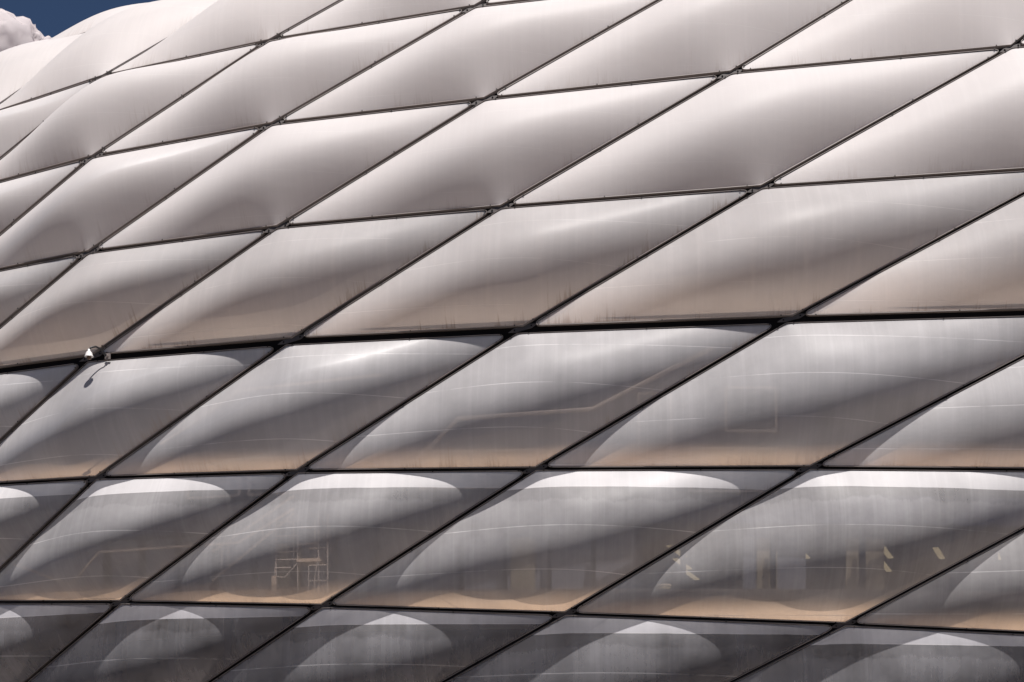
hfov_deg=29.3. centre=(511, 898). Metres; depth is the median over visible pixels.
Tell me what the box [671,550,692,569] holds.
ceiling lamp
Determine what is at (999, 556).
ceiling lamp
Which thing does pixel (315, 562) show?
access platform
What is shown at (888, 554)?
ceiling lamp
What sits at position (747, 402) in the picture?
window
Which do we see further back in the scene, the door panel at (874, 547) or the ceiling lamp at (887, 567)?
the ceiling lamp at (887, 567)
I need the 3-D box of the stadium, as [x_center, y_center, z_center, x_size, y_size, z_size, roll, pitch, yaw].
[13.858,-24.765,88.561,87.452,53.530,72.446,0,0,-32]
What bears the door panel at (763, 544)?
in the stadium
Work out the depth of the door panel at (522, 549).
64.77 m
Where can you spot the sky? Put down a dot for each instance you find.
(51, 18)
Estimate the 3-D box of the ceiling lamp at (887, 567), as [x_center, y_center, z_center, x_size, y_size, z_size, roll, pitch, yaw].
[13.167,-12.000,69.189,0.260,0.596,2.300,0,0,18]
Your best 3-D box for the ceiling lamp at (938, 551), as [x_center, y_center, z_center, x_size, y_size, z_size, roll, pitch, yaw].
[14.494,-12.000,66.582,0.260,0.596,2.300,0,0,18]
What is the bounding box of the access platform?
[271,514,327,589]
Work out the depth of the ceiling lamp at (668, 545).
65.66 m
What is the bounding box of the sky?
[0,0,157,37]
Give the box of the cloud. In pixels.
[0,9,50,51]
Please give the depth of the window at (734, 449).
64.72 m
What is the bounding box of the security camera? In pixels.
[84,346,110,359]
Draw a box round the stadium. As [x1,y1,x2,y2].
[0,0,1023,681]
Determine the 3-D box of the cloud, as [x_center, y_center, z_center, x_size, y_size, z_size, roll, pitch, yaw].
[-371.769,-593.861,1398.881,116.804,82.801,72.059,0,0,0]
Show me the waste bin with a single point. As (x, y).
(662, 586)
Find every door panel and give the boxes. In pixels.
[278,543,301,589]
[511,538,534,588]
[757,538,776,588]
[846,538,883,589]
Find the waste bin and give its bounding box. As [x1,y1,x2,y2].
[655,584,670,588]
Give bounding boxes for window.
[484,449,543,489]
[689,447,776,492]
[724,386,776,432]
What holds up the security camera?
attached to the stadium
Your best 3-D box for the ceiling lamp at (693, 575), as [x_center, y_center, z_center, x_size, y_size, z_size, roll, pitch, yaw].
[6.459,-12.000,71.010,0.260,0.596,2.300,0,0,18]
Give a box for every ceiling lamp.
[665,543,687,556]
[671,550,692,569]
[686,569,700,579]
[884,532,894,558]
[884,558,892,571]
[931,539,945,558]
[998,548,1001,559]

